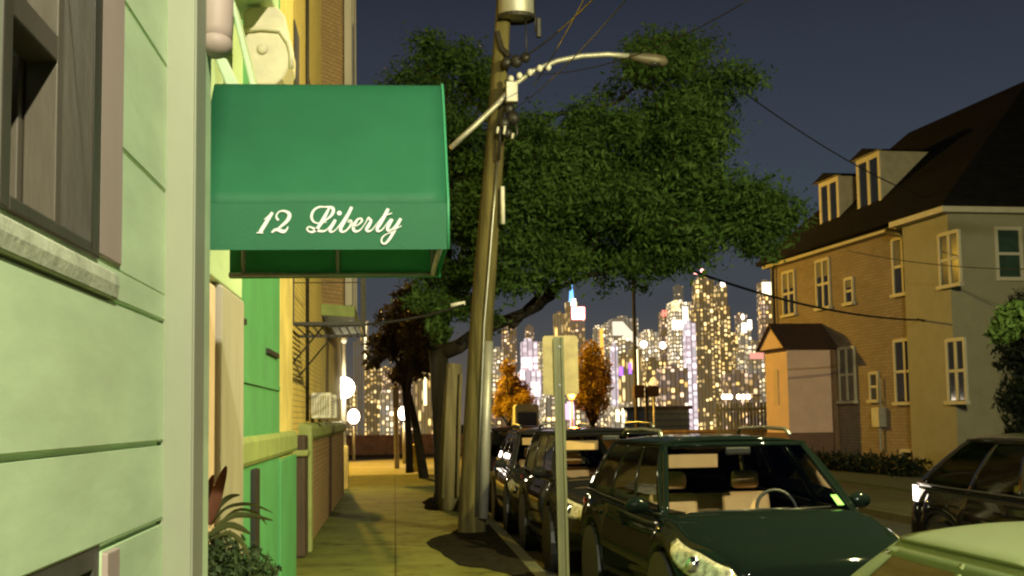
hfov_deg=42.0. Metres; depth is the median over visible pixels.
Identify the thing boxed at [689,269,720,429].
city tower
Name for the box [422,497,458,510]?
tree pit
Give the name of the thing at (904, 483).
lawn
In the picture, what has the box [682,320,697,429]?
city tower
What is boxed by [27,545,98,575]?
basement window
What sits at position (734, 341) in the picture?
city tower
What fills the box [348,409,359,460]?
post lamp
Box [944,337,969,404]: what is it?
window
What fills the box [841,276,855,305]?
window
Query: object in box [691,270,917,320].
overhead cable
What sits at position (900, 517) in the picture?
kerb
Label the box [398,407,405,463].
post lamp
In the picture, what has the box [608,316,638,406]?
city tower
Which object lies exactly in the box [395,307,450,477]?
leaning tree
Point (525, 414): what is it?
white van
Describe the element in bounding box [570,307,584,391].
city tower
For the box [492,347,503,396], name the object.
city tower
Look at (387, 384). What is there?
city tower
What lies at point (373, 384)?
city tower
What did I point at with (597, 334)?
city tower
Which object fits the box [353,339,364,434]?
city tower
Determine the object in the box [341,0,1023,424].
sky
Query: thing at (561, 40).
overhead cable
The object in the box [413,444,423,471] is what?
yellow bollard
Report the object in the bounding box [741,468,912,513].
sidewalk
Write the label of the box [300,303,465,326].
street light
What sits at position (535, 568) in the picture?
kerb
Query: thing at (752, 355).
red windows
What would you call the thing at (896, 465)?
hedge
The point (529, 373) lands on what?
city tower
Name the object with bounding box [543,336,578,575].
parking sign
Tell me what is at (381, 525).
sidewalk
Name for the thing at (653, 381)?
post lamp
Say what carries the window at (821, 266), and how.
in the brick house
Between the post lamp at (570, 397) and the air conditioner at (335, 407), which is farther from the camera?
the post lamp at (570, 397)
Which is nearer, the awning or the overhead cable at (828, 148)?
the awning
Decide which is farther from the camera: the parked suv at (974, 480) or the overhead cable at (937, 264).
the overhead cable at (937, 264)
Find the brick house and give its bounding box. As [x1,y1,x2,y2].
[755,81,1023,470]
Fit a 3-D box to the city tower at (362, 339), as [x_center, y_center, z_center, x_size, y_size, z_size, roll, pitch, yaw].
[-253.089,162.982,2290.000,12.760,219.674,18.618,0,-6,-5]
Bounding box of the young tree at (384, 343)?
[361,279,429,472]
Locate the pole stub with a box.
[439,363,461,510]
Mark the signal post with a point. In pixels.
(396, 426)
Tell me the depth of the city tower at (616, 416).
1258.41 m
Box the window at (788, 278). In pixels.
[780,269,797,317]
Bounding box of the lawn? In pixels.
[739,460,928,492]
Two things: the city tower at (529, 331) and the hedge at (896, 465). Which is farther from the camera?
the city tower at (529, 331)
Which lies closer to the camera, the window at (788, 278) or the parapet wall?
the window at (788, 278)
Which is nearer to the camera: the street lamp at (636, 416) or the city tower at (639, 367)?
the street lamp at (636, 416)
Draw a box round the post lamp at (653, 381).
[650,377,656,428]
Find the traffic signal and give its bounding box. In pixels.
[633,385,658,427]
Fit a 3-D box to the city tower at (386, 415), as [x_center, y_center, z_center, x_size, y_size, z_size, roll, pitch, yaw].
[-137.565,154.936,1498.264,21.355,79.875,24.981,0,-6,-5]
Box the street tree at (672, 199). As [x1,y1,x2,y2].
[364,19,820,503]
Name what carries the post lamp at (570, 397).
on the boulevard
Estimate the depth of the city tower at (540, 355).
1910.80 m
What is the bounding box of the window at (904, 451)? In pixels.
[900,449,911,460]
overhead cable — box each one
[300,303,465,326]
[514,0,625,108]
[525,0,592,55]
[532,0,748,74]
[533,0,583,85]
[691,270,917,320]
[742,91,923,197]
[848,250,1023,269]
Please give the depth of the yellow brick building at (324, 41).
22.91 m
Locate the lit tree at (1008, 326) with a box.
[983,298,1023,347]
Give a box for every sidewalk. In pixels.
[296,474,535,575]
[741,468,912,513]
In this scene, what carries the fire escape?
attached to the yellow brick building at (324, 41)
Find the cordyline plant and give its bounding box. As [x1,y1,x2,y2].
[208,466,272,559]
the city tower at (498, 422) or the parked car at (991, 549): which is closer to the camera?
the parked car at (991, 549)
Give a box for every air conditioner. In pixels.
[311,392,332,418]
[322,395,338,418]
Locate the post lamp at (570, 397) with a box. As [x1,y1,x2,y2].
[567,395,575,426]
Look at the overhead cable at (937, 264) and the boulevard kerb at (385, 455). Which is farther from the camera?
the boulevard kerb at (385, 455)
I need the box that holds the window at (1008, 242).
[993,226,1023,280]
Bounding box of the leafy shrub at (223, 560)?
[208,525,281,575]
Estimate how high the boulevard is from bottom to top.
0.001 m
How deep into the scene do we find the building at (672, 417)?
90.84 m
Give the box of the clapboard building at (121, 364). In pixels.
[0,0,295,575]
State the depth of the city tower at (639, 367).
1617.72 m
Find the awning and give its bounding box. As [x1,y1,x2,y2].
[210,83,449,278]
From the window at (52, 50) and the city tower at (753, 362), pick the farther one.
the city tower at (753, 362)
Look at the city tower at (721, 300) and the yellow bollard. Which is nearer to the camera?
the yellow bollard
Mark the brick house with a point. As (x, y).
(922, 390)
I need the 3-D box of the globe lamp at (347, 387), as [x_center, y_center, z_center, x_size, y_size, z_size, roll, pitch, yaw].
[-4.312,3.168,33.910,0.540,3.888,0.767,2,-6,-28]
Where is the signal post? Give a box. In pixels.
[393,384,398,468]
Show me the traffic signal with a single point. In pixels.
(640, 392)
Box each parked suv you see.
[518,421,658,571]
[580,425,898,575]
[911,432,1023,532]
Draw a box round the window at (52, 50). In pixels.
[0,0,102,258]
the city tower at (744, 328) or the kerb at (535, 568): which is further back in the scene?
the city tower at (744, 328)
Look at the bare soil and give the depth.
17.66 m
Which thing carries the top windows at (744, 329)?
in the city tower at (744, 328)
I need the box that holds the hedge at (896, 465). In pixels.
[739,446,933,476]
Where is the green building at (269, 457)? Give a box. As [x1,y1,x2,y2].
[234,0,296,575]
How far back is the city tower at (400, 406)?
2085.39 m
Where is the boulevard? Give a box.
[349,456,461,476]
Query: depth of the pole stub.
25.65 m
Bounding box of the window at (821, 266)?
[813,257,832,310]
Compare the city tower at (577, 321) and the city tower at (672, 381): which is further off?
the city tower at (577, 321)
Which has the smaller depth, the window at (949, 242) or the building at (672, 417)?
the window at (949, 242)
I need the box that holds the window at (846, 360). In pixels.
[836,346,857,403]
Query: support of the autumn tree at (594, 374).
on the boulevard
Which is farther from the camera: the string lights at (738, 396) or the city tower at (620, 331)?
the city tower at (620, 331)
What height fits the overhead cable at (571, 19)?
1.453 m
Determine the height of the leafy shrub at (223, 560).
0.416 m
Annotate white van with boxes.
[512,404,538,428]
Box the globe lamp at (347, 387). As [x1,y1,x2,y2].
[341,337,354,489]
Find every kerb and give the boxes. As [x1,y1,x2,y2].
[349,453,461,457]
[486,515,548,575]
[858,506,910,524]
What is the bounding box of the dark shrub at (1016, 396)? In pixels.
[987,287,1023,433]
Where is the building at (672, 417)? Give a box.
[623,406,692,429]
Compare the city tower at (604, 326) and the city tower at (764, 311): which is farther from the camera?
the city tower at (604, 326)
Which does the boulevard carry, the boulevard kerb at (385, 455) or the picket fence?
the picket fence
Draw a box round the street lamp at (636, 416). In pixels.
[632,277,638,427]
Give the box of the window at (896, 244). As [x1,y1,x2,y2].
[890,237,904,297]
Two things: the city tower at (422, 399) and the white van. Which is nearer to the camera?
the white van
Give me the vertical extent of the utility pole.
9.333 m
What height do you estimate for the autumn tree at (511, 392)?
4.324 m
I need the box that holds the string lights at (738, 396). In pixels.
[717,394,761,398]
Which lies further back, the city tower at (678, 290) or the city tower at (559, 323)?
the city tower at (678, 290)
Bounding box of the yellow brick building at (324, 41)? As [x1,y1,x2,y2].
[292,0,360,557]
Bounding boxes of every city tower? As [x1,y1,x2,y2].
[346,384,356,434]
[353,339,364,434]
[361,321,367,432]
[365,367,381,434]
[380,390,398,434]
[381,366,393,393]
[395,358,413,433]
[414,372,432,433]
[491,398,507,427]
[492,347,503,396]
[501,326,516,377]
[518,338,541,405]
[525,325,533,340]
[538,341,544,397]
[539,395,587,426]
[553,311,566,335]
[565,287,576,335]
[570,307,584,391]
[593,325,605,426]
[600,322,609,426]
[607,402,633,426]
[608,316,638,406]
[610,342,618,406]
[618,353,633,405]
[628,346,642,405]
[638,330,665,361]
[642,357,663,405]
[655,364,689,424]
[658,309,667,367]
[666,300,690,367]
[673,284,682,300]
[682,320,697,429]
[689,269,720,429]
[714,282,731,373]
[720,370,760,428]
[731,333,737,369]
[735,313,746,334]
[736,320,751,369]
[743,344,765,424]
[756,279,771,425]
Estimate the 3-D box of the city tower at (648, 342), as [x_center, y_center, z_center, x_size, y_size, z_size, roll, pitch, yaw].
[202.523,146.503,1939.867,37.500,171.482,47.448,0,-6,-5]
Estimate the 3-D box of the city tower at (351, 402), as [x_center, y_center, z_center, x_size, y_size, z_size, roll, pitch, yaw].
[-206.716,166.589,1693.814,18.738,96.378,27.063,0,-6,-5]
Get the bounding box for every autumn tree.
[491,359,536,425]
[571,339,614,426]
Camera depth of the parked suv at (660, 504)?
12.28 m
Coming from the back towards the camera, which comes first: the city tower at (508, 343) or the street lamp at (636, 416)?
the city tower at (508, 343)
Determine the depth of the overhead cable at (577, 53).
14.51 m
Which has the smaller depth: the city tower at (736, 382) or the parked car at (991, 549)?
the parked car at (991, 549)
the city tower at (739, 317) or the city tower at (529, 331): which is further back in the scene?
the city tower at (529, 331)
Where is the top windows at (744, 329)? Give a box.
[742,320,751,331]
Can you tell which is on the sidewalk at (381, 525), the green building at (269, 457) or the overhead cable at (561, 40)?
the green building at (269, 457)
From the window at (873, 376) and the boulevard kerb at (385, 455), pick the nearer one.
the window at (873, 376)
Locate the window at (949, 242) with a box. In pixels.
[936,229,963,289]
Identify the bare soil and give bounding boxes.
[426,524,534,575]
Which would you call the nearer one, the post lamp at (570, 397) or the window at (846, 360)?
the window at (846, 360)
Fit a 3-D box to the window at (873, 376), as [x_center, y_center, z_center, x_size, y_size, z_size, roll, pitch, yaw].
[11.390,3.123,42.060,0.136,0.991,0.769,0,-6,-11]
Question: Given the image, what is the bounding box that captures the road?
[489,510,910,575]
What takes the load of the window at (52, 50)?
in the clapboard building at (121, 364)
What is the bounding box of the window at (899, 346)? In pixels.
[892,338,909,404]
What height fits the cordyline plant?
0.453 m
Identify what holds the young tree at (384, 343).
on the boulevard
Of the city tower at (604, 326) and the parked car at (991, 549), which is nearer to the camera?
the parked car at (991, 549)
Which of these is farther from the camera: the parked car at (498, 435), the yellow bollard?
the yellow bollard
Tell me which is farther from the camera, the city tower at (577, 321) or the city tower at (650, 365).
the city tower at (577, 321)
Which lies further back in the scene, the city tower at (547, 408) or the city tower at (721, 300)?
the city tower at (721, 300)
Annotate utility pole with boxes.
[449,0,667,532]
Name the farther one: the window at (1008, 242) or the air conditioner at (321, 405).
the window at (1008, 242)
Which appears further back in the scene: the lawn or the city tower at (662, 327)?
the city tower at (662, 327)
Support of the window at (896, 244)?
in the brick house
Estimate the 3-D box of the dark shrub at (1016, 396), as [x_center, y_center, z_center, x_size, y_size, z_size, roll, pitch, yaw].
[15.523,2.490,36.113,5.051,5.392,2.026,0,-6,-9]
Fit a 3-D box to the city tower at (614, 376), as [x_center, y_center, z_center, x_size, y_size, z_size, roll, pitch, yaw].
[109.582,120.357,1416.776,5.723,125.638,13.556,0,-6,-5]
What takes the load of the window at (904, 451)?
in the brick house
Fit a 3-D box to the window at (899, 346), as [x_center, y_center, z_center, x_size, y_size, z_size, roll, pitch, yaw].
[11.773,2.507,40.011,0.136,2.005,1.537,0,-6,-11]
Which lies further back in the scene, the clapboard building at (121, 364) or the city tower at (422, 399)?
the city tower at (422, 399)
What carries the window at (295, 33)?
in the yellow brick building at (324, 41)
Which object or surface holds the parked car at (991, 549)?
on the road
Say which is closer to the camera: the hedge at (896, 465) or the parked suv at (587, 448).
the parked suv at (587, 448)
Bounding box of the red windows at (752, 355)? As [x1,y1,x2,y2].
[750,353,763,358]
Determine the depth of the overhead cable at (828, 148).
32.00 m
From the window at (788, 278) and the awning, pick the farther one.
the window at (788, 278)
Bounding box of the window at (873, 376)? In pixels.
[866,371,878,402]
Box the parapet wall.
[346,429,766,454]
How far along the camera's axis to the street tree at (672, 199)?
26.78 m
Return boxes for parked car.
[489,422,551,509]
[491,423,590,533]
[851,521,1023,575]
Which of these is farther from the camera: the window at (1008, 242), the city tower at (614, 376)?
the city tower at (614, 376)
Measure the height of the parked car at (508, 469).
1.853 m
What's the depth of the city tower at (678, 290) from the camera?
2756.15 m
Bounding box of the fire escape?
[293,278,365,376]
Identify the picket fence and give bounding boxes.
[716,402,766,435]
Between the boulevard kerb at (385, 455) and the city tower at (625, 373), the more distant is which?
the city tower at (625, 373)
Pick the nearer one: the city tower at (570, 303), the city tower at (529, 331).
the city tower at (529, 331)
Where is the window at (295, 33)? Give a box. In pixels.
[293,19,298,83]
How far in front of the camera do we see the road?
18.91 m
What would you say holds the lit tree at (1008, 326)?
on the lawn
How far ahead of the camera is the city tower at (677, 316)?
2033.92 m
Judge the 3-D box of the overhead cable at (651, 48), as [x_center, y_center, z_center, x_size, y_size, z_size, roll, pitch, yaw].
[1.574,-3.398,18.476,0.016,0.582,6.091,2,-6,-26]

